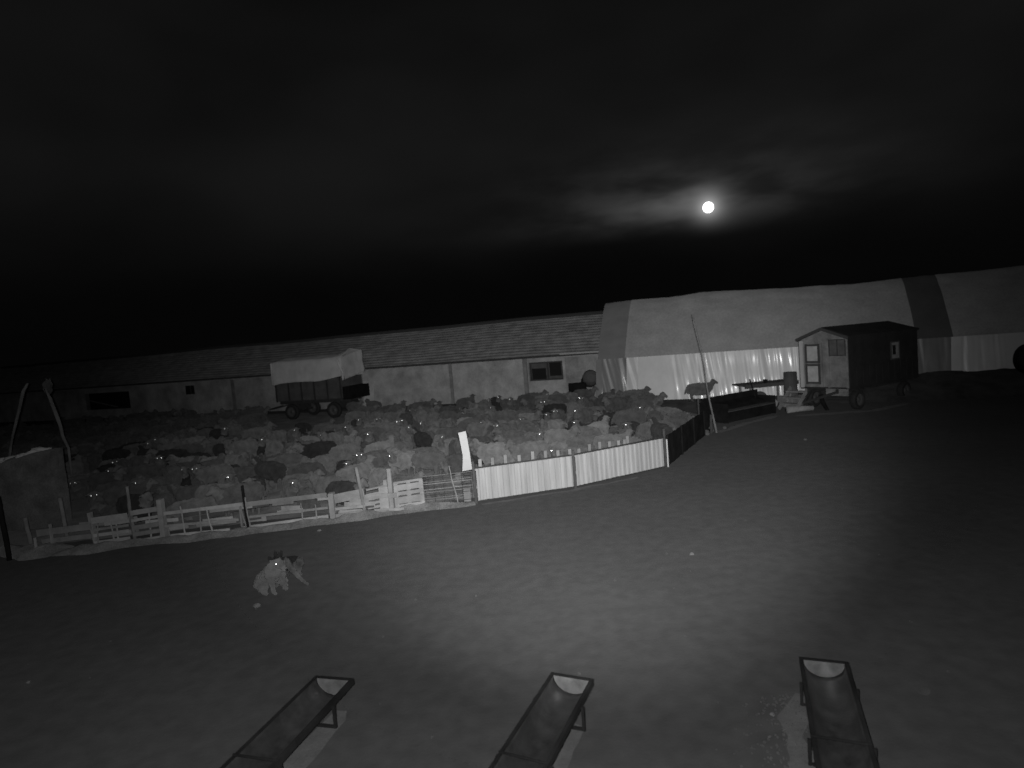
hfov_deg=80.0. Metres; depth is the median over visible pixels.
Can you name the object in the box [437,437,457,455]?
sheep
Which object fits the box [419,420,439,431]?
sheep
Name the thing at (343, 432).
sheep
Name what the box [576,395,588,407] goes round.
sheep
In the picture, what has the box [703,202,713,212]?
moon
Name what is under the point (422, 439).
sheep
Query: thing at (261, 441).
sheep
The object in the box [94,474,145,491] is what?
sheep
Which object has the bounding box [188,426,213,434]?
sheep
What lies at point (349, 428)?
sheep
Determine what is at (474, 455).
sheep
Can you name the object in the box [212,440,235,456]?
sheep
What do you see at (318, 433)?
sheep
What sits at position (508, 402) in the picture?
sheep
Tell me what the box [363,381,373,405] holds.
wall panel
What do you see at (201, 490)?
sheep
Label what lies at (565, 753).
trampled grit
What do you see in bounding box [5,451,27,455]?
sheep
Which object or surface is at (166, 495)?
sheep
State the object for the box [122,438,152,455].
sheep
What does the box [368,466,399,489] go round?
sheep
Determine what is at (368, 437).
sheep
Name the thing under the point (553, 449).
sheep
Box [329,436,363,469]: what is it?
sheep
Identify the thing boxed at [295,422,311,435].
sheep
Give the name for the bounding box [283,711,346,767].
trampled grit
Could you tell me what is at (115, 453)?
sheep
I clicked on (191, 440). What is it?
sheep
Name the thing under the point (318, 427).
sheep
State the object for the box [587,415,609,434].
sheep
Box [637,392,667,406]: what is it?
sheep
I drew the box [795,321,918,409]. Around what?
shepherd hut
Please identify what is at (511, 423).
sheep
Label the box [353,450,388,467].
sheep
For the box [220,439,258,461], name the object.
sheep
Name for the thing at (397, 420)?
sheep
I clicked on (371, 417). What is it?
sheep
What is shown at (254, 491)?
sheep
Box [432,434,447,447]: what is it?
sheep
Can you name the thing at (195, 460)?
sheep
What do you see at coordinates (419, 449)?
sheep
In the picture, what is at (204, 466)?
sheep
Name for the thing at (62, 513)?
post
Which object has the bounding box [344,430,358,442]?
sheep
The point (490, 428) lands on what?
sheep
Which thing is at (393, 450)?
sheep
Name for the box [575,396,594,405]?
sheep
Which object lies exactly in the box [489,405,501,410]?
sheep
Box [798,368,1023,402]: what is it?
earth bank
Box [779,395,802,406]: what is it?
crate
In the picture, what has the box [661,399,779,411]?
dung bank
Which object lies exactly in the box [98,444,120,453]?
sheep
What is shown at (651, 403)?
sheep
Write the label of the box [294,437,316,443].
sheep
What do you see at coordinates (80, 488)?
sheep
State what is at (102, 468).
sheep
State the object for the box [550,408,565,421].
sheep
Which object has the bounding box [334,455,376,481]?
sheep
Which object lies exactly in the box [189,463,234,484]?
sheep
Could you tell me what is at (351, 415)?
sheep
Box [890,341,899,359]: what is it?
window
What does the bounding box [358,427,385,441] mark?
sheep
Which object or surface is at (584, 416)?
sheep
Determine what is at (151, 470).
sheep
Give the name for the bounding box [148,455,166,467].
sheep
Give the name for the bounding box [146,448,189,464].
sheep
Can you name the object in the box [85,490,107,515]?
sheep
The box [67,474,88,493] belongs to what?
sheep
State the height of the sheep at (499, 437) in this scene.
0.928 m
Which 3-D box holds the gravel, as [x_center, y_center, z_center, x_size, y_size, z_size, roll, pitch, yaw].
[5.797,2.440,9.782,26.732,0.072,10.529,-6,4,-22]
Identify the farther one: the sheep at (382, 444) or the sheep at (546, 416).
the sheep at (546, 416)
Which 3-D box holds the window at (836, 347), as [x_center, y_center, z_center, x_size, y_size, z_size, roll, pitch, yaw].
[11.969,-1.340,22.463,0.055,0.620,0.655,-7,5,-29]
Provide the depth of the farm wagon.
34.94 m
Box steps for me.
[778,386,807,409]
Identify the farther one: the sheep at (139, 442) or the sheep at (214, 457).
the sheep at (139, 442)
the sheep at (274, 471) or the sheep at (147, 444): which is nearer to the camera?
the sheep at (274, 471)
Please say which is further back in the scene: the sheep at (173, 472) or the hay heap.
the sheep at (173, 472)
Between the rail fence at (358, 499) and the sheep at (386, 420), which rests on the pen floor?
the sheep at (386, 420)
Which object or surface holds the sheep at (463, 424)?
on the pen floor
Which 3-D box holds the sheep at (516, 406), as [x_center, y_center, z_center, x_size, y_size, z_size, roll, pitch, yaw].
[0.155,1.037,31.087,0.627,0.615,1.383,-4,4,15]
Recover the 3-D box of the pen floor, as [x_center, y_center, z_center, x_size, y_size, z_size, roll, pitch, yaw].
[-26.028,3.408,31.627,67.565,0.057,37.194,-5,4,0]
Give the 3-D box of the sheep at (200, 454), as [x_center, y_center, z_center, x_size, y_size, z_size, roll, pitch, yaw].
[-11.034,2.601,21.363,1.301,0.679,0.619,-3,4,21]
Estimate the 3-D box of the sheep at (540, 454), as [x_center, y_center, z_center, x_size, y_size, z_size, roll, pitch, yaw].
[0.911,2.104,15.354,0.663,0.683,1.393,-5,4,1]
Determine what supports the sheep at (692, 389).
on the dung bank at (688, 406)
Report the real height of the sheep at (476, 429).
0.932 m
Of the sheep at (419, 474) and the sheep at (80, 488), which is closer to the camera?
the sheep at (419, 474)
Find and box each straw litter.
[0,542,73,560]
[51,501,475,555]
[481,477,638,504]
[717,415,778,432]
[795,403,909,415]
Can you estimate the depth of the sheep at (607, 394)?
29.87 m
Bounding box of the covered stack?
[596,265,1023,399]
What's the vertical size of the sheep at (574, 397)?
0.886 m
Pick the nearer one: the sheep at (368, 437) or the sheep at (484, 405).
the sheep at (368, 437)
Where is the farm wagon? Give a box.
[269,348,369,419]
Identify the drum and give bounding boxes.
[783,371,797,395]
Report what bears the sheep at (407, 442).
on the pen floor
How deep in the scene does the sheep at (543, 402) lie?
26.57 m
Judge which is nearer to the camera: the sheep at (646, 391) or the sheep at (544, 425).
the sheep at (544, 425)
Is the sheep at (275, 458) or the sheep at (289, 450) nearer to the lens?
the sheep at (275, 458)
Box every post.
[0,496,11,560]
[23,517,32,543]
[58,497,68,535]
[710,414,712,432]
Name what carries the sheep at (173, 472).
on the pen floor
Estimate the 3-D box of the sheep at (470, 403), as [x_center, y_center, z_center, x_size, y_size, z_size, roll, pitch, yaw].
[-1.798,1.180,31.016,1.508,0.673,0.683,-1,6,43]
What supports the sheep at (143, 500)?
on the pen floor
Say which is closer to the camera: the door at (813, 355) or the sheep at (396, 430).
the sheep at (396, 430)
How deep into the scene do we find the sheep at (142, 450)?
22.03 m
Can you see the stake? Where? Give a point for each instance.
(453, 484)
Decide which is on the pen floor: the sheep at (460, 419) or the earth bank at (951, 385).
the sheep at (460, 419)
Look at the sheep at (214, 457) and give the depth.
20.18 m
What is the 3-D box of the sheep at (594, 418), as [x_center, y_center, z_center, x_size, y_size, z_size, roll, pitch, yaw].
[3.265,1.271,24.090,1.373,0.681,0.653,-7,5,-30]
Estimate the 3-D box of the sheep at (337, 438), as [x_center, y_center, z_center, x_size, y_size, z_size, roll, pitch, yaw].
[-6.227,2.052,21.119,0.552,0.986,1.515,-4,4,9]
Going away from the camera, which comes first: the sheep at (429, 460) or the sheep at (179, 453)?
the sheep at (429, 460)
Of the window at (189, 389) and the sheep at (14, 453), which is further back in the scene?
the window at (189, 389)
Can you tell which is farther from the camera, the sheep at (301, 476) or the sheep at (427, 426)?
the sheep at (427, 426)
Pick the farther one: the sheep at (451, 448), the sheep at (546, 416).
the sheep at (546, 416)
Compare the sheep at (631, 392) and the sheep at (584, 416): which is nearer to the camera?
the sheep at (584, 416)
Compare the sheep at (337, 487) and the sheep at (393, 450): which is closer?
the sheep at (337, 487)
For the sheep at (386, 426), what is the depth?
22.77 m
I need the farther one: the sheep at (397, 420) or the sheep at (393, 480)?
the sheep at (397, 420)
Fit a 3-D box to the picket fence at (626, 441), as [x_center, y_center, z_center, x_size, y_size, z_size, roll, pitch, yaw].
[1.148,1.983,14.619,4.186,0.974,0.320,-6,4,-21]
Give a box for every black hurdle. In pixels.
[666,411,705,465]
[697,398,709,430]
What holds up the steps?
on the ground
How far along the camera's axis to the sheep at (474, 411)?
25.34 m
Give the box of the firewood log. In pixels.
[785,405,813,412]
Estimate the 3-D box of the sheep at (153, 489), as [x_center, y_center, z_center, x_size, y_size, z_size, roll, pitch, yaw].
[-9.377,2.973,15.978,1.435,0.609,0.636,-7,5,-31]
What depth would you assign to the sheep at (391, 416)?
27.20 m
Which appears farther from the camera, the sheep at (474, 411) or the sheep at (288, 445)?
the sheep at (474, 411)
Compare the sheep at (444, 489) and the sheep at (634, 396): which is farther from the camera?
the sheep at (634, 396)
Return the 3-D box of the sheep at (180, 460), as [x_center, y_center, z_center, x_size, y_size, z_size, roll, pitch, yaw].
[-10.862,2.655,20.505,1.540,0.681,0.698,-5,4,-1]
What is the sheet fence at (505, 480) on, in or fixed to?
on the ground
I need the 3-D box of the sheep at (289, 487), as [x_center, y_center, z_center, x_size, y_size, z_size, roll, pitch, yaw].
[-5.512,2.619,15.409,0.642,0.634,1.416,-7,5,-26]
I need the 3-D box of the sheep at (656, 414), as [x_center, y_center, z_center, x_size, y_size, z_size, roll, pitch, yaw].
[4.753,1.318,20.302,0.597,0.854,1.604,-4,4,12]
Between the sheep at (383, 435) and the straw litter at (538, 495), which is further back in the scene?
the sheep at (383, 435)
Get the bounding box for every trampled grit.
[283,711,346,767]
[552,723,582,767]
[777,693,814,767]
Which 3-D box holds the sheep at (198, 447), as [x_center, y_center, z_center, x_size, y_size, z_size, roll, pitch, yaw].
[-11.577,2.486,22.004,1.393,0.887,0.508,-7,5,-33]
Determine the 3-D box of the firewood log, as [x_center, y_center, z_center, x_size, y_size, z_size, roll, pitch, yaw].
[10.910,0.949,23.147,1.025,0.236,0.268,-5,4,-4]
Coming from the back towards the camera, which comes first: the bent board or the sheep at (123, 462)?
the sheep at (123, 462)
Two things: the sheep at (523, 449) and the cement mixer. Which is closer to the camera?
the sheep at (523, 449)
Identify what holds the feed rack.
on the ground
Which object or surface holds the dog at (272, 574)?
on the ground
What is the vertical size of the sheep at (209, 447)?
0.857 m
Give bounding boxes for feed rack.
[701,389,775,423]
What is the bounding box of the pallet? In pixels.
[393,478,424,507]
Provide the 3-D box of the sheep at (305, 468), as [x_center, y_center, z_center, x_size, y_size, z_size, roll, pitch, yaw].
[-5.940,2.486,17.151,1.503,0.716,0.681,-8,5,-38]
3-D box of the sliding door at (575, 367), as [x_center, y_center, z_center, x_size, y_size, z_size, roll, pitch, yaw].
[4.361,-0.407,34.161,2.750,2.360,0.090,-3,4,21]
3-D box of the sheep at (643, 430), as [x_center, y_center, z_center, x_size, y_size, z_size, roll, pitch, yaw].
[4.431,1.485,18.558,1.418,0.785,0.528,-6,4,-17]
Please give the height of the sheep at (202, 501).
0.598 m
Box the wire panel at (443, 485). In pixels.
[422,471,473,501]
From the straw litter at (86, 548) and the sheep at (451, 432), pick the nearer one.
the straw litter at (86, 548)
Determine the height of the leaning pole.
4.033 m
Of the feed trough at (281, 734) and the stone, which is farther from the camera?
the stone
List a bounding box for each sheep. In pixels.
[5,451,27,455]
[65,454,84,475]
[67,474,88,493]
[68,479,91,500]
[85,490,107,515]
[87,467,126,490]
[89,501,128,526]
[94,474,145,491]
[97,457,120,471]
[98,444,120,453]
[98,447,122,454]
[98,453,135,467]
[100,449,130,460]
[102,478,157,504]
[105,466,126,471]
[108,459,128,466]
[112,463,164,480]
[116,491,154,523]
[120,441,144,446]
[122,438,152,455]
[129,453,153,466]
[130,476,166,485]
[136,445,148,455]
[142,440,156,449]
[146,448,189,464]
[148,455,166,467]
[149,484,172,498]
[151,485,175,515]
[152,437,170,449]
[159,439,188,449]
[162,456,201,475]
[163,460,182,485]
[165,454,207,462]
[166,496,218,523]
[169,482,198,500]
[171,436,207,444]
[173,439,210,452]
[180,466,191,485]
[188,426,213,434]
[188,452,211,456]
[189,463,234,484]
[191,453,225,478]
[193,428,212,438]
[194,436,226,455]
[194,483,232,496]
[196,463,239,483]
[200,451,235,461]
[205,481,266,516]
[209,426,228,439]
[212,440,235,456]
[214,424,242,433]
[217,473,238,484]
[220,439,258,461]
[224,451,248,465]
[225,435,241,439]
[233,465,270,482]
[242,422,275,438]
[242,475,265,511]
[251,457,286,489]
[256,436,265,459]
[261,479,272,499]
[262,436,283,456]
[265,430,286,443]
[265,451,298,461]
[276,453,302,464]
[277,462,298,483]
[280,478,298,497]
[281,469,324,489]
[282,436,316,453]
[282,462,326,478]
[286,427,300,441]
[286,446,296,452]
[291,441,336,458]
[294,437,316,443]
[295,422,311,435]
[296,480,320,508]
[299,454,334,471]
[300,435,320,440]
[304,471,348,501]
[313,419,334,434]
[314,431,333,440]
[319,432,344,444]
[322,419,349,431]
[325,478,368,505]
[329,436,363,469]
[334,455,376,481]
[334,460,352,473]
[339,429,347,435]
[343,424,364,435]
[344,411,366,421]
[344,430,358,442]
[351,417,363,426]
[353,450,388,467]
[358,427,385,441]
[360,431,375,452]
[363,421,399,430]
[364,419,390,423]
[364,435,395,452]
[365,410,382,421]
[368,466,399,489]
[373,416,383,422]
[376,478,406,508]
[378,425,400,440]
[378,431,397,441]
[382,409,403,421]
[382,471,426,494]
[385,447,401,471]
[386,451,415,474]
[393,418,403,440]
[393,424,411,440]
[394,434,412,450]
[399,418,407,426]
[400,413,414,424]
[401,446,437,452]
[405,430,418,448]
[409,408,416,420]
[411,427,431,447]
[411,451,450,473]
[415,406,426,426]
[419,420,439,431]
[422,421,434,439]
[427,424,464,438]
[428,472,464,500]
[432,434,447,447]
[433,404,459,413]
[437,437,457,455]
[441,453,471,473]
[449,439,456,454]
[454,437,471,464]
[456,417,471,426]
[458,412,482,436]
[458,413,475,418]
[461,408,485,419]
[466,420,492,437]
[467,401,478,407]
[468,404,480,410]
[468,438,515,465]
[471,431,493,441]
[471,442,489,466]
[472,399,488,409]
[479,398,491,406]
[479,419,498,439]
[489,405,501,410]
[491,395,501,406]
[493,423,511,441]
[493,433,538,443]
[500,397,513,409]
[504,439,550,461]
[507,419,536,431]
[512,399,522,410]
[517,394,533,410]
[518,410,542,420]
[520,398,537,409]
[523,430,545,440]
[534,391,560,398]
[535,398,551,410]
[535,402,566,413]
[536,419,565,431]
[536,451,548,458]
[540,400,563,404]
[542,412,550,420]
[544,425,580,443]
[548,392,573,402]
[548,445,587,468]
[549,440,568,456]
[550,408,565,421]
[553,392,578,402]
[564,403,584,414]
[566,402,580,422]
[566,435,596,449]
[568,419,582,429]
[569,426,601,435]
[571,407,593,423]
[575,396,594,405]
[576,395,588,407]
[583,405,605,410]
[587,410,602,422]
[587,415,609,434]
[589,395,610,405]
[592,428,632,448]
[593,410,622,427]
[596,410,610,433]
[601,396,626,412]
[604,392,621,397]
[607,441,616,446]
[611,405,653,429]
[614,394,629,400]
[621,436,642,444]
[622,386,650,396]
[622,421,639,435]
[630,393,642,400]
[631,396,661,408]
[631,405,644,410]
[634,425,651,441]
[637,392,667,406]
[637,420,676,439]
[643,389,653,394]
[646,410,663,421]
[648,417,673,441]
[656,407,682,414]
[661,411,690,417]
[668,411,689,427]
[684,379,717,401]
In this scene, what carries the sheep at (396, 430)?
on the pen floor
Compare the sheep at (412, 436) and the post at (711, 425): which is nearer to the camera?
the post at (711, 425)
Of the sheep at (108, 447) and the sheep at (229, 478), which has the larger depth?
the sheep at (108, 447)
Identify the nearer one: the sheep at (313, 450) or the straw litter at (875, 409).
the sheep at (313, 450)
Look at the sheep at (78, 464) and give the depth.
19.98 m
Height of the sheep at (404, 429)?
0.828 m
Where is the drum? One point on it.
(789, 378)
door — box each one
[564,355,597,396]
[803,343,823,386]
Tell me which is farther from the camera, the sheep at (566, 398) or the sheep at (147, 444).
the sheep at (566, 398)
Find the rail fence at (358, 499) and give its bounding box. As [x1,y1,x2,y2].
[33,466,403,546]
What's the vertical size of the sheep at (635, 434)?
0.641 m
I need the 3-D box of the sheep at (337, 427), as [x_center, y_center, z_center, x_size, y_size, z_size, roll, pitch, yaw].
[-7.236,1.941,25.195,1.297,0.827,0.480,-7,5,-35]
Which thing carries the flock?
on the pen floor
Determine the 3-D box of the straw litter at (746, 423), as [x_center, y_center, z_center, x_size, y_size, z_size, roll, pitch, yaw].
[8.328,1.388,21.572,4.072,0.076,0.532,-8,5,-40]
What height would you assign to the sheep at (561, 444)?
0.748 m
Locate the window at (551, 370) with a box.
[529,361,562,380]
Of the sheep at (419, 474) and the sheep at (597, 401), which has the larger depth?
the sheep at (597, 401)
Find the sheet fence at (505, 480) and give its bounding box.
[472,429,668,503]
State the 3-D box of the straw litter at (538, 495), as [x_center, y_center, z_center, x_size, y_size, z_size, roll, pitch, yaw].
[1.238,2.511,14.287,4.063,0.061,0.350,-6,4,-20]
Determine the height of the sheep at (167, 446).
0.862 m
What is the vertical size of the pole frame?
3.574 m
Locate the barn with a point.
(514, 358)
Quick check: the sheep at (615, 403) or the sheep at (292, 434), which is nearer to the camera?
the sheep at (292, 434)
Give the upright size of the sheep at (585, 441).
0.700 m
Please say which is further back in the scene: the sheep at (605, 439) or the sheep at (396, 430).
the sheep at (396, 430)
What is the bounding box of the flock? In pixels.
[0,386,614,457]
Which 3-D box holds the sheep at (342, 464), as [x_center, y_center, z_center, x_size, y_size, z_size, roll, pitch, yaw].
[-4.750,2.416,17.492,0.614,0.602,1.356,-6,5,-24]
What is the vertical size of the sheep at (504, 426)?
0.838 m
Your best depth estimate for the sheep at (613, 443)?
16.24 m
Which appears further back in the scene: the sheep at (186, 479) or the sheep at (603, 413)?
the sheep at (603, 413)
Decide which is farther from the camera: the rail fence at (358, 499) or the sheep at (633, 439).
the sheep at (633, 439)
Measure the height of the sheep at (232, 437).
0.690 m
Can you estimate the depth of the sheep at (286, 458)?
18.43 m
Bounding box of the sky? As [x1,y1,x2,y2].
[0,0,1023,369]
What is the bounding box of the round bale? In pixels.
[1013,344,1023,372]
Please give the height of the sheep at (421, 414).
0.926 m
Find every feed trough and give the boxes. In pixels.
[220,675,353,767]
[489,672,593,767]
[799,657,878,767]
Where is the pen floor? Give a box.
[0,405,697,545]
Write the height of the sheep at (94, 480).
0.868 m
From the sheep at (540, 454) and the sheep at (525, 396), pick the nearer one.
the sheep at (540, 454)
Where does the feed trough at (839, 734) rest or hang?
on the ground
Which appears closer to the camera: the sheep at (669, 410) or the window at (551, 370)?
the sheep at (669, 410)
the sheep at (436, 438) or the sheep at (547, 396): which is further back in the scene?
the sheep at (547, 396)
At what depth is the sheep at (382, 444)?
18.95 m
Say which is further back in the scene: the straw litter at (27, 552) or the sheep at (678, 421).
the sheep at (678, 421)
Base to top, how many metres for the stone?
0.066 m
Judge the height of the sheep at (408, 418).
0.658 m
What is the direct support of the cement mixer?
on the ground
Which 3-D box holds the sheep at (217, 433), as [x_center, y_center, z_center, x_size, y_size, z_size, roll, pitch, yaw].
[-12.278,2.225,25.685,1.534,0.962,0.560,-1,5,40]
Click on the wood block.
(468, 492)
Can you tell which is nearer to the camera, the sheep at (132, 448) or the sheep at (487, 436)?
the sheep at (487, 436)
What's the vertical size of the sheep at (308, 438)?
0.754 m
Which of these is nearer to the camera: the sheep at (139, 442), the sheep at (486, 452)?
the sheep at (486, 452)
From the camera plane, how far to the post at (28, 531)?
13.28 m
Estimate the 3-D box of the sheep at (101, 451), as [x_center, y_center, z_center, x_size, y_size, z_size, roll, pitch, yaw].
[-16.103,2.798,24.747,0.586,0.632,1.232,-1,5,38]
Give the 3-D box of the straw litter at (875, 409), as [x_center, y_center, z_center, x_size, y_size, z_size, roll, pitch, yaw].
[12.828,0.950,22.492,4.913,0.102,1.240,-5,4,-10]
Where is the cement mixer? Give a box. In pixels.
[568,370,595,391]
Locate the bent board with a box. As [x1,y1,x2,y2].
[458,431,471,470]
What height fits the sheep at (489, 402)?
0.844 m
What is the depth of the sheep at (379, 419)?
25.34 m
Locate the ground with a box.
[0,395,1023,767]
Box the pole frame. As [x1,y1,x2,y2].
[8,379,72,474]
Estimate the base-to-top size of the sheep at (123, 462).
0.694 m
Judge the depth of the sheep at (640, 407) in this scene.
22.04 m
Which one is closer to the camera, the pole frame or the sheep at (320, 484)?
the sheep at (320, 484)
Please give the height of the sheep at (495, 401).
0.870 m
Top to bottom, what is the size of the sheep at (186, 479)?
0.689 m
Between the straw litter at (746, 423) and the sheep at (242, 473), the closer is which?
the sheep at (242, 473)
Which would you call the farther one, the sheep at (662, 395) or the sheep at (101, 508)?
the sheep at (662, 395)
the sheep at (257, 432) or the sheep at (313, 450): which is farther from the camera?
the sheep at (257, 432)
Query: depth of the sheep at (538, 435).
17.73 m
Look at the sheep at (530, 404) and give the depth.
28.08 m
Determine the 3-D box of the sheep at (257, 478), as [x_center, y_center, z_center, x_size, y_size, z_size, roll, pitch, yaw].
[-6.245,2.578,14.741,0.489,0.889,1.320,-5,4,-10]
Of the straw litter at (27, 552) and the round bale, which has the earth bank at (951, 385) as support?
the round bale
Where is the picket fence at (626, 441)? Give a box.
[475,436,630,488]
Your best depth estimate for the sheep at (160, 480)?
16.77 m
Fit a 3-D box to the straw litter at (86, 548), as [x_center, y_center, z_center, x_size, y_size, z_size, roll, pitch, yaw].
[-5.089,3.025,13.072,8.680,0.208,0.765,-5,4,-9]
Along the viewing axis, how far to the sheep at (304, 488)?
14.09 m
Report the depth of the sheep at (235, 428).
27.39 m
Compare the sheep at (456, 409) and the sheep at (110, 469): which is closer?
the sheep at (110, 469)
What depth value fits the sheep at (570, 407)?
23.93 m
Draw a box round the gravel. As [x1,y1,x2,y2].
[11,422,1004,767]
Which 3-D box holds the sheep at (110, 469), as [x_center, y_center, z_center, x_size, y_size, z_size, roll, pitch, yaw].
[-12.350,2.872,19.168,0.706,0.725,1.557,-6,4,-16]
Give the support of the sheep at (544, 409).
on the pen floor
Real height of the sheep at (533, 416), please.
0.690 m
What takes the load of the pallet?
on the ground
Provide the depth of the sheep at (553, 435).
17.85 m
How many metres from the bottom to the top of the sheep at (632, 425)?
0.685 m
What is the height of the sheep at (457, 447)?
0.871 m
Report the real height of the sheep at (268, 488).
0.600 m
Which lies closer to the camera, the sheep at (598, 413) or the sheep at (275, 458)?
the sheep at (275, 458)
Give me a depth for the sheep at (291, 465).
17.72 m
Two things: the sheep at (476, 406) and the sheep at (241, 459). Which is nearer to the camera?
the sheep at (241, 459)
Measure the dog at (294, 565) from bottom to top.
0.610 m
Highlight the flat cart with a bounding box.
[732,379,798,406]
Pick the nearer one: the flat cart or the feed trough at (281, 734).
the feed trough at (281, 734)
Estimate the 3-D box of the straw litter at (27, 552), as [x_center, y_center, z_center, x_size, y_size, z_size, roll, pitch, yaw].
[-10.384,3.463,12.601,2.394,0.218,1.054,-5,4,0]
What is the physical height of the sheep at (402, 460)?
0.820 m
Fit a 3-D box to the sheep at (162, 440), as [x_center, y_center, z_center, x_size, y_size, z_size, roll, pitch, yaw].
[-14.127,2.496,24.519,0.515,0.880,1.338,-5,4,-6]
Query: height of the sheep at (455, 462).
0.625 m
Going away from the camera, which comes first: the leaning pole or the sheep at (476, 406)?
the leaning pole
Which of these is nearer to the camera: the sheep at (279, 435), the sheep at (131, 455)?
the sheep at (131, 455)
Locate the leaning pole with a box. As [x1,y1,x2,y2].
[692,314,717,432]
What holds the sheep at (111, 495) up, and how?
on the pen floor
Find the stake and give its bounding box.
[448,466,458,501]
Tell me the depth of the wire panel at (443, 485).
13.82 m
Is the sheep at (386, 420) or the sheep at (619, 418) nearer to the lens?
the sheep at (619, 418)
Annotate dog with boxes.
[253,553,287,595]
[273,550,308,586]
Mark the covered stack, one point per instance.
(969, 321)
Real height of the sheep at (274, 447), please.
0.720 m
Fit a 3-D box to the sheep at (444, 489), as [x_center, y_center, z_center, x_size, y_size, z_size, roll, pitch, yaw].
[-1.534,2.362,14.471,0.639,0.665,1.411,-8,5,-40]
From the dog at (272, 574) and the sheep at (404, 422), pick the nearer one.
the dog at (272, 574)
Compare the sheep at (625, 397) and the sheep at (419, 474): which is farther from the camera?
the sheep at (625, 397)
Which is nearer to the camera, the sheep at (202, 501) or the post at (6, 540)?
the post at (6, 540)
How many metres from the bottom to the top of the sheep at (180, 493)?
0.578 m
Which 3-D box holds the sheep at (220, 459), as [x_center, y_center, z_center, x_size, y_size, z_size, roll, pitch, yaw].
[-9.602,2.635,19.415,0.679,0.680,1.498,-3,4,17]
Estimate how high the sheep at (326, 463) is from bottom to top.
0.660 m
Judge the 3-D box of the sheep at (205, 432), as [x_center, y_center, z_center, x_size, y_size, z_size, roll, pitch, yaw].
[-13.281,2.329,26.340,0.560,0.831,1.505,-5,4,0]
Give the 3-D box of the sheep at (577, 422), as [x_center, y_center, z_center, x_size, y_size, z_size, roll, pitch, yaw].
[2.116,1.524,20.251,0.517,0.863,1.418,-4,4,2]
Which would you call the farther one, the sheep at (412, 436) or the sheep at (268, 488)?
the sheep at (412, 436)
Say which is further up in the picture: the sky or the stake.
the sky
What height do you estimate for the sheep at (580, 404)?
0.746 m
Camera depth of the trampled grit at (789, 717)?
5.34 m
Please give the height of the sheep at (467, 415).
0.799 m
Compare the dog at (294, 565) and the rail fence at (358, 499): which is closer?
the dog at (294, 565)
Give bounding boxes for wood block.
[463,489,470,501]
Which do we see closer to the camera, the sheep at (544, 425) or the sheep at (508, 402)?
the sheep at (544, 425)
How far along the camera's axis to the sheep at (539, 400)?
27.56 m
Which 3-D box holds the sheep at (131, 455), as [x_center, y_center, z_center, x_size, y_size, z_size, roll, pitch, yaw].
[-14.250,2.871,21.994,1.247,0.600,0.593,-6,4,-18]
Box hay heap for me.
[0,447,72,531]
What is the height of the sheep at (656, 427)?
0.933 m
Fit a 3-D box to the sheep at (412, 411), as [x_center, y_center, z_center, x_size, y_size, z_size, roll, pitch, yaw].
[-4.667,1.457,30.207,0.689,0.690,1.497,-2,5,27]
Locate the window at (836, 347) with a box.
[828,339,845,355]
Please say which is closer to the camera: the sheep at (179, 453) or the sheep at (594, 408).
the sheep at (179, 453)
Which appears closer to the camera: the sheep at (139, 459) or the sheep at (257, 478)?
the sheep at (257, 478)
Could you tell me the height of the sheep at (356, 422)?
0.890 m
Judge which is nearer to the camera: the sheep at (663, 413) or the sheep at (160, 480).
the sheep at (160, 480)
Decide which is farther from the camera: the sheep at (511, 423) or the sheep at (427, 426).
the sheep at (427, 426)
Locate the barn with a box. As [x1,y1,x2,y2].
[0,311,602,422]
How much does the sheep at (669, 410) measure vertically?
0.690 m
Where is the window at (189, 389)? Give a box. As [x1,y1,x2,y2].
[185,385,194,393]
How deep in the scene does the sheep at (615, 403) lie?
25.10 m
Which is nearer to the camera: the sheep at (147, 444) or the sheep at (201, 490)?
the sheep at (201, 490)
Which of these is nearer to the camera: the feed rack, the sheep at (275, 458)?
the sheep at (275, 458)
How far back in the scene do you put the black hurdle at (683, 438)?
17.51 m
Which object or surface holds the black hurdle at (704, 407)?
on the pen floor
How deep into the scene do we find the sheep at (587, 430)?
18.13 m
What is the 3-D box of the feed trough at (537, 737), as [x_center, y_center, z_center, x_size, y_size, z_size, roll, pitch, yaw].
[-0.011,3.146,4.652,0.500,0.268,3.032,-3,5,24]

